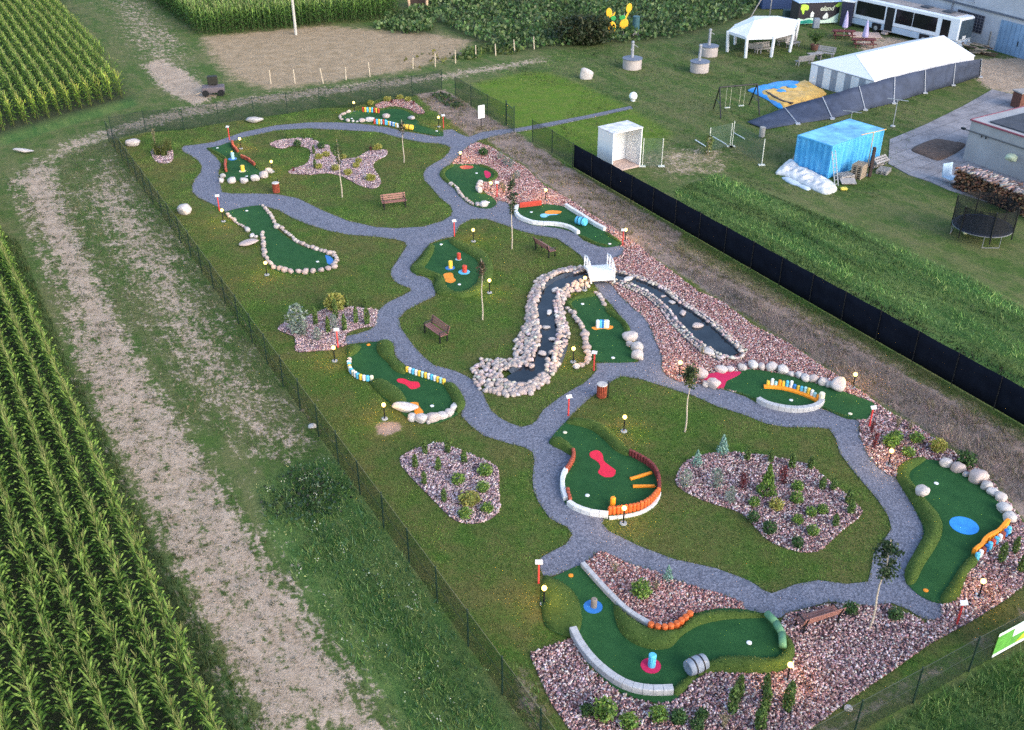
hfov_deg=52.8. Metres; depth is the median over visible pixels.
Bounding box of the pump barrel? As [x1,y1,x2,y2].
[632,15,639,35]
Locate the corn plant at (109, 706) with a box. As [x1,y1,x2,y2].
[81,679,120,725]
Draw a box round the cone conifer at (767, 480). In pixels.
[755,464,776,497]
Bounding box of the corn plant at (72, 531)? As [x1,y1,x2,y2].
[64,516,81,559]
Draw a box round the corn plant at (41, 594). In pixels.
[28,567,57,621]
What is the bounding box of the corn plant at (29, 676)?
[9,656,45,712]
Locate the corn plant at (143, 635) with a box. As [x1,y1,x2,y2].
[134,626,157,664]
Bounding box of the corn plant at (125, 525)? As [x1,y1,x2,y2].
[117,508,136,547]
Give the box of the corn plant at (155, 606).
[146,589,168,625]
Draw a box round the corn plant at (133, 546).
[128,537,146,588]
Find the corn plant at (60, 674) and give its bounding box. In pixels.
[57,665,73,700]
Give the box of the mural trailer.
[790,0,841,23]
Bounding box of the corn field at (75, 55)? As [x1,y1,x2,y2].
[0,0,126,130]
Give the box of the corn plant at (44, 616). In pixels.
[27,599,55,648]
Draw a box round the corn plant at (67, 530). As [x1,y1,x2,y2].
[59,517,81,550]
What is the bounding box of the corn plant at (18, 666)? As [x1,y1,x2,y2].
[11,658,39,708]
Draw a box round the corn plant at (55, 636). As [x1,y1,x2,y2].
[39,617,66,659]
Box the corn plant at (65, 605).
[54,586,81,629]
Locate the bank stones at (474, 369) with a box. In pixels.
[470,265,746,396]
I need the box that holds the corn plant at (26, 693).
[18,675,50,719]
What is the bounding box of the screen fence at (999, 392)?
[573,144,1023,424]
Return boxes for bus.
[852,0,974,46]
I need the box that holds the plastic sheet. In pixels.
[782,177,810,190]
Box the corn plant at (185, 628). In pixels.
[171,626,194,684]
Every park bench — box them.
[380,192,406,209]
[423,314,449,343]
[533,237,555,257]
[794,602,845,634]
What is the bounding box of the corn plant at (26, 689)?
[19,674,46,728]
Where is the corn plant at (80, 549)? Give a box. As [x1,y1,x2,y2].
[71,538,94,578]
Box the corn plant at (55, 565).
[52,558,75,613]
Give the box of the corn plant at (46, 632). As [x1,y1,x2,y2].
[41,618,59,657]
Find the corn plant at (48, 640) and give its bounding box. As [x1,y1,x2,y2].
[37,629,65,681]
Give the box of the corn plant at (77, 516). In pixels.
[74,508,88,559]
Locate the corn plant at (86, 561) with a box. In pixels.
[76,545,103,585]
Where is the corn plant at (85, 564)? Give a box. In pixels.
[78,550,101,587]
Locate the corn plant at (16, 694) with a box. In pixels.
[4,681,51,728]
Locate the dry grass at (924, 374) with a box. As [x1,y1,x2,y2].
[575,174,1023,442]
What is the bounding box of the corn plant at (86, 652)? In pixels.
[76,648,96,689]
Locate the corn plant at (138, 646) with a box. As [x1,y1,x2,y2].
[126,631,157,672]
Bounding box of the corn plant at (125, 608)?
[113,592,136,630]
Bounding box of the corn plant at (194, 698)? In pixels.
[181,679,209,724]
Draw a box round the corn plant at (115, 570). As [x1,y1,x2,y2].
[108,562,127,617]
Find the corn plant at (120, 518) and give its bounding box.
[111,507,126,535]
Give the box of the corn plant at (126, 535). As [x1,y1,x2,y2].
[119,527,135,564]
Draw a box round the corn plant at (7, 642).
[0,622,26,675]
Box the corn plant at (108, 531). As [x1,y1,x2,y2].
[94,521,127,565]
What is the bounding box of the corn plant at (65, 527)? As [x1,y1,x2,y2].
[58,516,82,554]
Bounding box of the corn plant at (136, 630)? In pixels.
[121,613,152,657]
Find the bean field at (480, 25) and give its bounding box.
[390,0,758,48]
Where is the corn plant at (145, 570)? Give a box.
[140,555,161,605]
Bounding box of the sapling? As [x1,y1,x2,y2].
[704,132,713,154]
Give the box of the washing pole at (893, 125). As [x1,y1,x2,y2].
[887,98,906,126]
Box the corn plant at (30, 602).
[21,587,51,626]
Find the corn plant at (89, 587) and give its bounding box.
[78,571,103,606]
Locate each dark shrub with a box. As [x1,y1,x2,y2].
[293,139,300,146]
[317,142,324,148]
[478,147,487,155]
[579,702,593,717]
[670,707,688,724]
[689,716,704,729]
[694,706,709,721]
[747,510,760,522]
[762,519,777,534]
[791,535,803,548]
[842,600,859,615]
[888,606,904,620]
[956,449,977,468]
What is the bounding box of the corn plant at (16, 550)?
[2,530,33,574]
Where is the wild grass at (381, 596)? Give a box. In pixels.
[257,458,512,729]
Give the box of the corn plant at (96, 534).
[87,515,114,562]
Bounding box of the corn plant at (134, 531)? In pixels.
[126,512,147,551]
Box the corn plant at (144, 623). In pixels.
[138,617,157,664]
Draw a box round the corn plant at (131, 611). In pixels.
[127,599,143,655]
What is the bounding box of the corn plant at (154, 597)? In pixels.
[150,592,163,628]
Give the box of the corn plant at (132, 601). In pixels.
[119,581,145,631]
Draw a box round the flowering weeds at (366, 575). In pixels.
[256,458,521,727]
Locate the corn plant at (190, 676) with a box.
[183,660,201,701]
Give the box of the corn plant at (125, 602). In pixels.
[119,592,144,629]
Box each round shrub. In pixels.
[451,472,465,485]
[457,506,473,519]
[476,480,490,492]
[477,462,492,475]
[479,501,493,513]
[592,695,618,723]
[618,711,641,729]
[629,578,653,599]
[648,704,669,722]
[747,496,759,506]
[789,490,803,503]
[791,479,803,491]
[791,514,803,525]
[804,506,817,516]
[806,523,820,536]
[817,503,828,514]
[880,434,900,447]
[889,429,903,440]
[900,446,916,457]
[909,431,924,443]
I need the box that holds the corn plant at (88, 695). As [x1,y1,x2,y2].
[74,678,110,723]
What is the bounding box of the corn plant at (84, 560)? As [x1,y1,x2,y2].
[70,543,93,586]
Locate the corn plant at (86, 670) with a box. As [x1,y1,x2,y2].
[80,658,105,714]
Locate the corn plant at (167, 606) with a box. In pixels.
[162,595,179,655]
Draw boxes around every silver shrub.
[284,303,307,334]
[297,320,308,335]
[311,326,322,340]
[329,314,338,329]
[502,156,508,163]
[514,170,520,178]
[678,468,694,487]
[710,467,724,487]
[724,485,737,503]
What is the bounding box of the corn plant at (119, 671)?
[106,656,137,689]
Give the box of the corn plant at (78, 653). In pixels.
[72,642,88,686]
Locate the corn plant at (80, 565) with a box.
[68,542,103,590]
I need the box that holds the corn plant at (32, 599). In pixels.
[24,591,55,636]
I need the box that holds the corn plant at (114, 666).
[112,660,133,698]
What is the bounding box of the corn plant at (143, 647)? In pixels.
[135,632,159,673]
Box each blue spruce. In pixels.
[662,565,673,581]
[691,450,702,467]
[716,434,728,456]
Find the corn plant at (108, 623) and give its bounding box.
[92,606,122,651]
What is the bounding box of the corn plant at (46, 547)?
[34,536,64,567]
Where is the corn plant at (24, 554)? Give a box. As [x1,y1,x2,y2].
[15,535,41,591]
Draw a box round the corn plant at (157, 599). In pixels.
[147,593,178,636]
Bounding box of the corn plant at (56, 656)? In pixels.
[50,651,67,689]
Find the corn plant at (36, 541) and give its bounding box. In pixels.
[31,529,54,575]
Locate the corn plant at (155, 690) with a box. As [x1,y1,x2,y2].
[145,674,180,711]
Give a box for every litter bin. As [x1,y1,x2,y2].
[272,179,279,192]
[596,381,609,398]
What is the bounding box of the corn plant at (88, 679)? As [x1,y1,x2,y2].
[78,668,115,729]
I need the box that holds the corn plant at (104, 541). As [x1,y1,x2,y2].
[94,530,121,567]
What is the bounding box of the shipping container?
[794,119,883,178]
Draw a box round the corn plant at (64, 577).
[52,563,83,617]
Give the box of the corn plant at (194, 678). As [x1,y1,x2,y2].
[182,654,203,697]
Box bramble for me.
[260,463,351,524]
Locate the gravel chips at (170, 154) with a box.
[151,150,173,162]
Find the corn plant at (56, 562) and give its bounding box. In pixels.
[50,549,71,586]
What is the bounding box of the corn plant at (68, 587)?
[59,582,85,632]
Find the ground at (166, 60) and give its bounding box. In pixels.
[0,0,1023,729]
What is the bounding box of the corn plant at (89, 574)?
[80,562,102,602]
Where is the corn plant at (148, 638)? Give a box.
[140,633,161,672]
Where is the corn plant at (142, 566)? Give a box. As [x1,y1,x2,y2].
[137,549,148,587]
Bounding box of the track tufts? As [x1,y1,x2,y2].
[6,159,395,728]
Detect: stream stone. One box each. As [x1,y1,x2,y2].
[538,350,546,355]
[623,276,633,281]
[679,310,685,315]
[692,322,703,327]
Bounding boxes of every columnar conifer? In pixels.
[312,307,317,324]
[325,316,330,332]
[331,299,338,318]
[341,313,346,330]
[344,296,348,306]
[353,306,358,322]
[362,296,367,306]
[363,305,369,324]
[411,454,417,468]
[420,471,426,483]
[421,440,427,454]
[434,456,441,470]
[440,488,446,501]
[443,437,451,452]
[460,448,467,463]
[727,684,740,714]
[735,674,745,697]
[743,446,751,459]
[754,702,768,729]
[760,685,772,711]
[761,672,771,693]
[767,450,774,461]
[782,680,797,711]
[788,453,796,467]
[807,455,814,468]
[819,476,826,489]
[830,478,837,490]
[832,513,840,525]
[845,489,854,503]
[846,499,856,513]
[997,541,1008,561]
[1012,536,1021,552]
[1017,555,1023,571]
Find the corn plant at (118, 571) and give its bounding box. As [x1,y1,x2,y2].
[105,552,131,603]
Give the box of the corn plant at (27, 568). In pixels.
[16,554,42,589]
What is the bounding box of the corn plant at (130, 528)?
[121,514,144,560]
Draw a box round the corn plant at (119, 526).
[114,515,133,558]
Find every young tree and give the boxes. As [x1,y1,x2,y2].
[332,139,343,197]
[398,120,405,162]
[476,260,486,319]
[506,177,517,248]
[679,362,698,431]
[869,537,905,628]
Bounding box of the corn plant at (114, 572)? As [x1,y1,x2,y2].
[105,566,138,613]
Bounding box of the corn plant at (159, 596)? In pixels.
[147,573,174,620]
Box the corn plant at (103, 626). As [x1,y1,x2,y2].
[94,609,121,650]
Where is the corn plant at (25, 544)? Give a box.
[8,528,37,571]
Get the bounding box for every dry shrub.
[612,563,618,571]
[652,579,660,588]
[719,709,730,727]
[896,415,902,426]
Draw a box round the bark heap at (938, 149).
[911,139,965,160]
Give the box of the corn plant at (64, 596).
[55,584,71,617]
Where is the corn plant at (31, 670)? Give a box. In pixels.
[22,662,46,708]
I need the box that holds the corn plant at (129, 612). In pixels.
[116,593,143,637]
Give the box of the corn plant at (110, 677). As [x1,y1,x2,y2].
[103,638,142,697]
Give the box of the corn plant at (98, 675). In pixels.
[91,669,110,711]
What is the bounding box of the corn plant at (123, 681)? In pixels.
[106,664,140,716]
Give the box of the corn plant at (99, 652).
[75,626,110,673]
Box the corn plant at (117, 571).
[105,559,131,591]
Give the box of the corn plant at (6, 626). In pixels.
[0,622,25,660]
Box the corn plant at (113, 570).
[102,553,129,594]
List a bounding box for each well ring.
[622,41,642,70]
[690,44,709,73]
[701,28,718,57]
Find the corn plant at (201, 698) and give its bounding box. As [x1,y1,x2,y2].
[197,691,221,717]
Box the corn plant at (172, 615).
[166,599,180,635]
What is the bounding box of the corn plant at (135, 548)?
[123,529,149,571]
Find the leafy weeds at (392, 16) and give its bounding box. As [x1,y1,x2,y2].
[373,7,431,30]
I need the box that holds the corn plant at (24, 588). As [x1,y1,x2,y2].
[12,578,42,609]
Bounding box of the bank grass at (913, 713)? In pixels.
[885,642,1023,729]
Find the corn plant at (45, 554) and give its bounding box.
[40,544,58,575]
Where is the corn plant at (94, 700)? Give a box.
[80,678,113,728]
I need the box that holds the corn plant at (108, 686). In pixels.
[83,661,116,706]
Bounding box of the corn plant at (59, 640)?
[42,621,70,663]
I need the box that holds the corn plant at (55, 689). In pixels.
[52,685,74,720]
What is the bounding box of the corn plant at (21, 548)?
[7,526,39,578]
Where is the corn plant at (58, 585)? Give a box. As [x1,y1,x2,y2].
[48,567,66,603]
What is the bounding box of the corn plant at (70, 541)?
[68,535,85,580]
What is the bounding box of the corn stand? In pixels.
[152,0,401,35]
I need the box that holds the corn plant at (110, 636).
[103,622,127,654]
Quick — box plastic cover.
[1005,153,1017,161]
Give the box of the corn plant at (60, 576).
[56,570,69,607]
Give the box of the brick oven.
[1010,88,1023,107]
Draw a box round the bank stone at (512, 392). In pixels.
[509,390,515,396]
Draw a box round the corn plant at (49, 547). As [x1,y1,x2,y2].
[36,535,62,570]
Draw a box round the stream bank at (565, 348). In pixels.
[530,278,724,379]
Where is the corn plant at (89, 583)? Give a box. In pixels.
[79,570,105,603]
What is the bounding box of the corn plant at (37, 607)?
[28,586,49,643]
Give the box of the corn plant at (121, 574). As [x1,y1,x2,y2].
[107,554,138,600]
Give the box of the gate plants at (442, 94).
[430,91,463,107]
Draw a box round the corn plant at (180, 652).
[168,637,195,676]
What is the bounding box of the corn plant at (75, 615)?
[59,608,99,661]
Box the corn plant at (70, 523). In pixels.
[56,506,88,552]
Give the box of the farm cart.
[195,75,224,96]
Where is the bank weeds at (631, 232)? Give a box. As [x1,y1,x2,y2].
[418,89,1023,500]
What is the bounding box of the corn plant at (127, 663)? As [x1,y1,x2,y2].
[115,657,148,717]
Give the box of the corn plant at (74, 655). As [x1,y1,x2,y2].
[64,638,101,674]
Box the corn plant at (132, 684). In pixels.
[126,681,155,729]
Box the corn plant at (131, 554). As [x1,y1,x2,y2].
[116,539,141,577]
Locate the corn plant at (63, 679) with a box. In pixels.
[48,661,75,708]
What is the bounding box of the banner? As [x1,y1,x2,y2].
[992,621,1023,656]
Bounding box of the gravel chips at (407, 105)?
[375,99,423,113]
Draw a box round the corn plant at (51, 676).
[42,662,68,689]
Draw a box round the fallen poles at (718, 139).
[695,132,744,146]
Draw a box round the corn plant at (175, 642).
[170,623,179,668]
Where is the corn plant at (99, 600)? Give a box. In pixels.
[95,591,109,639]
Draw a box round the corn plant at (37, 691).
[14,669,50,718]
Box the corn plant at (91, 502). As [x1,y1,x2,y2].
[84,496,99,526]
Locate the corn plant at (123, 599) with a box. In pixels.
[113,585,138,619]
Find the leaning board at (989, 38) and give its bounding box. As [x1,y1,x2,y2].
[986,31,991,48]
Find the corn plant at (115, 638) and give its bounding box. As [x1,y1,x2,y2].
[103,622,131,667]
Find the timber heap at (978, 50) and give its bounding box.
[961,42,997,56]
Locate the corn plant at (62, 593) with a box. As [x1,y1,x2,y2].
[44,575,84,620]
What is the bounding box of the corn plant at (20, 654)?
[11,646,44,695]
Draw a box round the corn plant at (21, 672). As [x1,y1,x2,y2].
[6,651,43,691]
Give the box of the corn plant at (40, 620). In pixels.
[36,613,59,663]
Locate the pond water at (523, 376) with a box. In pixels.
[507,371,536,381]
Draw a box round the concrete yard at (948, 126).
[888,89,1023,200]
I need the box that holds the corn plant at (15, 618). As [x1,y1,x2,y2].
[10,612,31,662]
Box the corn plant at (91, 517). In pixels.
[82,507,107,549]
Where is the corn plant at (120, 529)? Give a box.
[108,514,133,548]
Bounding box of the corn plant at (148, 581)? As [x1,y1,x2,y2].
[137,564,158,595]
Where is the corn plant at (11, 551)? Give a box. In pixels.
[3,545,26,579]
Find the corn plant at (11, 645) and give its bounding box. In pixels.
[7,637,42,680]
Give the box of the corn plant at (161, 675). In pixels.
[149,662,175,697]
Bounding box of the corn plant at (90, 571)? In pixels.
[83,559,97,596]
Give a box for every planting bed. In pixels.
[273,139,385,188]
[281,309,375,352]
[400,443,499,523]
[457,145,1023,729]
[586,555,740,625]
[676,452,861,552]
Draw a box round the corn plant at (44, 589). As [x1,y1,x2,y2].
[34,571,57,619]
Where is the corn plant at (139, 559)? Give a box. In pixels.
[136,553,162,596]
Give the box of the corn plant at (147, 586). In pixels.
[136,575,159,610]
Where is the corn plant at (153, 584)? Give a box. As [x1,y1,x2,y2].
[145,582,165,622]
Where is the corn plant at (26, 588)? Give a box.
[20,577,49,625]
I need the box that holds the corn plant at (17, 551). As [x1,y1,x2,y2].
[10,535,27,580]
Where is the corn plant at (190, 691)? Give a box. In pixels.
[172,652,191,694]
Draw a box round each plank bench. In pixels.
[748,43,762,53]
[755,41,770,53]
[776,35,790,45]
[785,36,799,47]
[795,55,815,65]
[816,45,836,57]
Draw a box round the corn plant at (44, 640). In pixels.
[26,628,66,665]
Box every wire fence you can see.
[104,120,555,729]
[108,69,441,138]
[454,76,505,123]
[532,119,573,166]
[809,614,1023,729]
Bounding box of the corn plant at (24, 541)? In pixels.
[16,523,35,564]
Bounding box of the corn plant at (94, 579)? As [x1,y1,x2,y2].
[88,577,106,619]
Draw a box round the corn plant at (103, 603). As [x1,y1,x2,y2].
[88,591,115,621]
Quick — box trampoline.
[950,190,1020,246]
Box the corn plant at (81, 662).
[68,646,98,688]
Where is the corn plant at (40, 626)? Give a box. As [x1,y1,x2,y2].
[36,613,50,653]
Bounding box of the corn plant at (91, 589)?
[86,572,95,612]
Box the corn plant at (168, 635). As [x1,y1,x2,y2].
[154,620,180,655]
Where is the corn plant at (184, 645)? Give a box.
[168,628,196,668]
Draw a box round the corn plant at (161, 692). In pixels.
[156,687,178,728]
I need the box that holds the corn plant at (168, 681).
[151,676,177,705]
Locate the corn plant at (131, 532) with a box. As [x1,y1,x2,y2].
[123,516,145,557]
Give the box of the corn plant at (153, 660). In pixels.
[139,640,166,684]
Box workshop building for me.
[903,0,1023,58]
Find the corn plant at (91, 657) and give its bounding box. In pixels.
[78,654,109,704]
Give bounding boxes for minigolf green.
[206,140,272,183]
[224,204,338,274]
[338,107,443,135]
[347,339,464,423]
[410,238,493,297]
[439,164,497,208]
[514,200,621,246]
[540,561,794,703]
[549,417,660,519]
[565,291,643,368]
[695,360,874,419]
[896,456,1016,603]
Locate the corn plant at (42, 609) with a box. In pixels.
[29,595,56,632]
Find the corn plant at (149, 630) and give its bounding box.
[138,625,163,659]
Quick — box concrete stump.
[759,126,765,137]
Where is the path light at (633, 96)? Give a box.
[629,92,636,101]
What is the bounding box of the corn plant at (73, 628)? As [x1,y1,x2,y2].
[64,614,82,650]
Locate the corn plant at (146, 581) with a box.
[130,559,168,605]
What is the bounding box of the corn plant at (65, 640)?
[39,631,73,679]
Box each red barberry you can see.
[738,472,748,489]
[779,464,788,484]
[869,422,875,433]
[872,433,879,447]
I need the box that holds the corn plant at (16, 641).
[2,626,32,662]
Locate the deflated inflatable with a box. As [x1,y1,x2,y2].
[748,80,825,108]
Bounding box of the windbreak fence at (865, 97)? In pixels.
[747,59,982,128]
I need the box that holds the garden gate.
[505,100,514,130]
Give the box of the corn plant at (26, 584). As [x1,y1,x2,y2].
[15,573,37,611]
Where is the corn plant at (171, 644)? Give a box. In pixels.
[166,629,198,677]
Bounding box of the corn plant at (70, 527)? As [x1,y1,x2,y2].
[58,508,81,551]
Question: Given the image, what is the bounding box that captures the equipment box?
[782,9,790,17]
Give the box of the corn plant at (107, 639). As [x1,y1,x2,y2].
[95,620,119,662]
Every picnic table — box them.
[831,29,855,39]
[851,38,876,47]
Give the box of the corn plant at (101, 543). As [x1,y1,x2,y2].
[94,529,113,580]
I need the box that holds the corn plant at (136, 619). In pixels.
[124,604,145,643]
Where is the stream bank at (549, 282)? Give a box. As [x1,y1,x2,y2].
[508,270,743,373]
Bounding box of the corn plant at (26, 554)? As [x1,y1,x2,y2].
[22,552,41,591]
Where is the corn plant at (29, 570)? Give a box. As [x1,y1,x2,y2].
[25,564,50,605]
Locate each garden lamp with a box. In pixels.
[332,349,337,362]
[381,406,387,420]
[540,589,545,605]
[570,350,575,363]
[620,509,626,525]
[621,418,626,432]
[783,665,791,683]
[885,452,892,466]
[974,582,984,598]
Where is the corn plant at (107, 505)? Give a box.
[103,499,123,535]
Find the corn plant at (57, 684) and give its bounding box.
[50,677,77,716]
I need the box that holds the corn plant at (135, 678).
[120,662,148,708]
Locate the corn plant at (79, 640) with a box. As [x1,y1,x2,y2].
[65,621,100,664]
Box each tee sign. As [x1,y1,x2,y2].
[334,328,338,347]
[452,219,456,236]
[535,559,542,583]
[566,394,572,415]
[591,350,596,370]
[868,405,876,425]
[956,600,968,624]
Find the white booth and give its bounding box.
[597,120,642,170]
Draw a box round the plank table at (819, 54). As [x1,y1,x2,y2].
[807,52,822,59]
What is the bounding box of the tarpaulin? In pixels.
[775,159,836,194]
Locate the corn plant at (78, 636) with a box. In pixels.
[76,632,90,665]
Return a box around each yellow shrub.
[314,153,322,158]
[314,163,321,168]
[322,150,329,156]
[323,290,344,310]
[331,164,338,170]
[343,168,351,174]
[365,173,375,180]
[372,143,381,149]
[382,96,390,101]
[457,489,482,506]
[768,497,784,510]
[929,437,947,452]
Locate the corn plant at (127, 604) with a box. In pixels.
[119,594,144,641]
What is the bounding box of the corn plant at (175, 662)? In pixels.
[167,650,189,675]
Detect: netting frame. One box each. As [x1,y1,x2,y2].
[639,138,664,166]
[706,123,732,151]
[729,121,764,165]
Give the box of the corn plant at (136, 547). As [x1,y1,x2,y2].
[126,534,152,567]
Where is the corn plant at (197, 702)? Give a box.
[186,687,214,722]
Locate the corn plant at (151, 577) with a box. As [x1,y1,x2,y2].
[149,570,170,612]
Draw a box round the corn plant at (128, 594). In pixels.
[117,579,136,614]
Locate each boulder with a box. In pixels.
[13,148,33,152]
[125,138,139,146]
[177,203,191,214]
[239,238,258,245]
[246,117,263,122]
[308,423,315,428]
[580,68,593,79]
[699,347,713,355]
[844,704,852,711]
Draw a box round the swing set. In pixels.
[713,83,759,118]
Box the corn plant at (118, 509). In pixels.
[107,494,134,536]
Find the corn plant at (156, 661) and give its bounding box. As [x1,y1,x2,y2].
[147,659,167,706]
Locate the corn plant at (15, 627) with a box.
[0,610,27,648]
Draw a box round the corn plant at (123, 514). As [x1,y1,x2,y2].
[109,493,140,547]
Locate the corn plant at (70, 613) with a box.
[58,599,86,636]
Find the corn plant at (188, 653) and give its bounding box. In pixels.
[176,648,201,701]
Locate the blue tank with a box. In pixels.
[758,0,791,8]
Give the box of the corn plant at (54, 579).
[42,568,70,594]
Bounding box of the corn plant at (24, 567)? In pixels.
[8,539,38,586]
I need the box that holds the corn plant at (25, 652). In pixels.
[9,638,37,675]
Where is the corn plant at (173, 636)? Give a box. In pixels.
[161,622,180,657]
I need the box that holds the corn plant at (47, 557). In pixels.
[36,542,65,578]
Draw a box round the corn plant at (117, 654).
[111,647,135,681]
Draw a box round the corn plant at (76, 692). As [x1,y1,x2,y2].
[52,670,90,729]
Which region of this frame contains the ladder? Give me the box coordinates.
[832,150,838,185]
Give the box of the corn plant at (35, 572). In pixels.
[27,555,47,594]
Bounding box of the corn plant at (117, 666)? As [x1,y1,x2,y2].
[109,657,132,696]
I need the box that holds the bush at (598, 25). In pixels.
[552,11,614,45]
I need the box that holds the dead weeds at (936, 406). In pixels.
[674,263,1023,501]
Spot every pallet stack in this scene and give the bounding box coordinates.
[835,171,854,181]
[851,160,868,179]
[868,154,889,168]
[876,166,891,175]
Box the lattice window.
[958,9,984,33]
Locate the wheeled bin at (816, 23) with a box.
[812,18,819,27]
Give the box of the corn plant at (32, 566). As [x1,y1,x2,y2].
[26,551,42,595]
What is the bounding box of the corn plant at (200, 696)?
[188,681,212,724]
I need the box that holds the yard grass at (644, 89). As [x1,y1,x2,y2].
[475,32,932,197]
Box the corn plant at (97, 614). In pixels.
[82,598,110,646]
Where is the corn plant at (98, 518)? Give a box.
[86,504,111,544]
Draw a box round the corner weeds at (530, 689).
[506,657,557,729]
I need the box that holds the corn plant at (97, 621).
[88,608,119,661]
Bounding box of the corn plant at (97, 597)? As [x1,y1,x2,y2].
[84,583,115,624]
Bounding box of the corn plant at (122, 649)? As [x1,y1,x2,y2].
[115,639,130,678]
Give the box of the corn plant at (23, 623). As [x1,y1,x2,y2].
[5,592,30,635]
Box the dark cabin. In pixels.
[839,0,855,26]
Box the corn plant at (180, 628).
[174,621,187,669]
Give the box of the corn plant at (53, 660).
[40,643,70,682]
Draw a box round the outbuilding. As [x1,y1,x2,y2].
[961,106,1023,180]
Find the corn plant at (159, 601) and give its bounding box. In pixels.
[152,585,171,625]
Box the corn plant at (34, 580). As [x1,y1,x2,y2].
[26,563,42,607]
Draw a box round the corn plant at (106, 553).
[95,532,122,575]
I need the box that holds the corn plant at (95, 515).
[87,505,106,542]
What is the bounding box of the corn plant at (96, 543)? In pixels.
[87,525,111,565]
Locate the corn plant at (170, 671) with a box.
[166,642,198,694]
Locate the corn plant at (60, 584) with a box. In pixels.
[48,565,76,604]
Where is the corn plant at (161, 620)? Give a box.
[151,604,181,643]
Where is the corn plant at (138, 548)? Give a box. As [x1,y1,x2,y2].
[129,529,147,579]
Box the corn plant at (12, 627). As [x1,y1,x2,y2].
[0,612,26,652]
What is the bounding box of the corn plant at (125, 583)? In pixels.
[104,558,134,612]
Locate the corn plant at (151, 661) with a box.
[141,650,174,691]
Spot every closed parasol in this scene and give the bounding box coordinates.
[842,11,847,29]
[862,21,868,45]
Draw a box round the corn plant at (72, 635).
[58,612,94,665]
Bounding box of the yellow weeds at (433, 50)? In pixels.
[403,47,454,67]
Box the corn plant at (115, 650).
[109,635,123,670]
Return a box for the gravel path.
[181,106,940,618]
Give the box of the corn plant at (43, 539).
[32,525,64,561]
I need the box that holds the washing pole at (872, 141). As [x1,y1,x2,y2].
[861,129,886,175]
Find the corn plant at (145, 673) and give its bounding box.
[127,650,155,691]
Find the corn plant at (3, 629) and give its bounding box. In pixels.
[0,623,31,653]
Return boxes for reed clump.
[150,141,160,154]
[155,138,168,155]
[157,135,172,151]
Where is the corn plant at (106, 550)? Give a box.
[101,539,123,592]
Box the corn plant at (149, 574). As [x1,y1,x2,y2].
[141,567,160,620]
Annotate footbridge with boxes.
[584,253,615,283]
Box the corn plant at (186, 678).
[182,667,209,705]
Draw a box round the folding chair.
[941,162,954,185]
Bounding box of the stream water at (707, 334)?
[512,272,738,373]
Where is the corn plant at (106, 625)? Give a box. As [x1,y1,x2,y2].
[100,618,131,662]
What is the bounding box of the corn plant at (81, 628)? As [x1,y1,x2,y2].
[67,613,92,647]
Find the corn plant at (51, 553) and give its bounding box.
[38,548,71,592]
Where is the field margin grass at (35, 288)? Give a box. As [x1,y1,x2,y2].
[0,229,260,729]
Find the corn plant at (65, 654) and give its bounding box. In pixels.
[48,651,78,695]
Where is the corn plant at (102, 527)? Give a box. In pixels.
[93,510,116,558]
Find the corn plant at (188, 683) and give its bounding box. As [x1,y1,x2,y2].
[180,674,207,710]
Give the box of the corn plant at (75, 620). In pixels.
[60,604,92,646]
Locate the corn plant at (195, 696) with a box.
[187,679,206,715]
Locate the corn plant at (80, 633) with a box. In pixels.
[66,615,93,651]
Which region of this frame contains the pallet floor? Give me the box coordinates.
[848,32,881,37]
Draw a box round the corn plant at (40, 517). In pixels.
[33,509,61,566]
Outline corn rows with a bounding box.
[0,225,233,729]
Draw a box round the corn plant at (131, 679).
[120,675,155,723]
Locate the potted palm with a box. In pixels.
[807,30,827,49]
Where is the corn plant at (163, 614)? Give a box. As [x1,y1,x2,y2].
[152,600,173,638]
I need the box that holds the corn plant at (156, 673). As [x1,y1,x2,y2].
[145,657,171,698]
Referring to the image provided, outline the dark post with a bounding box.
[868,147,876,176]
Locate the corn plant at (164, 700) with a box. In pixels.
[155,685,175,717]
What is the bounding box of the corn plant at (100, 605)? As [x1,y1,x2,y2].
[89,592,111,615]
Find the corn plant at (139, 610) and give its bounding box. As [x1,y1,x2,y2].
[126,602,157,656]
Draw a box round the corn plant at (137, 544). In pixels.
[128,535,157,582]
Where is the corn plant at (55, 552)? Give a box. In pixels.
[48,542,69,575]
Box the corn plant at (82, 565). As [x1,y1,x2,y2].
[74,549,98,601]
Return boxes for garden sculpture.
[606,3,631,34]
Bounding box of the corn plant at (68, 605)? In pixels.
[56,593,76,621]
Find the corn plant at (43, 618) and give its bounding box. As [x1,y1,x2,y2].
[32,602,54,647]
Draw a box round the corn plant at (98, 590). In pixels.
[82,571,113,613]
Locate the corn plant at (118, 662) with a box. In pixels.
[112,642,127,687]
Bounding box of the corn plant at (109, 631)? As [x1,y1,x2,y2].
[94,615,129,661]
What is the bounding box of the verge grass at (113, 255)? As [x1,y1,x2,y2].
[59,136,320,473]
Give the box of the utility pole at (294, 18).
[291,0,296,34]
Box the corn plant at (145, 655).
[138,644,179,703]
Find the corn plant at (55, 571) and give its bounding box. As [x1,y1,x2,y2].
[46,559,66,586]
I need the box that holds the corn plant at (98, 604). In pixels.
[92,596,108,627]
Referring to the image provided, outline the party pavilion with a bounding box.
[726,16,799,57]

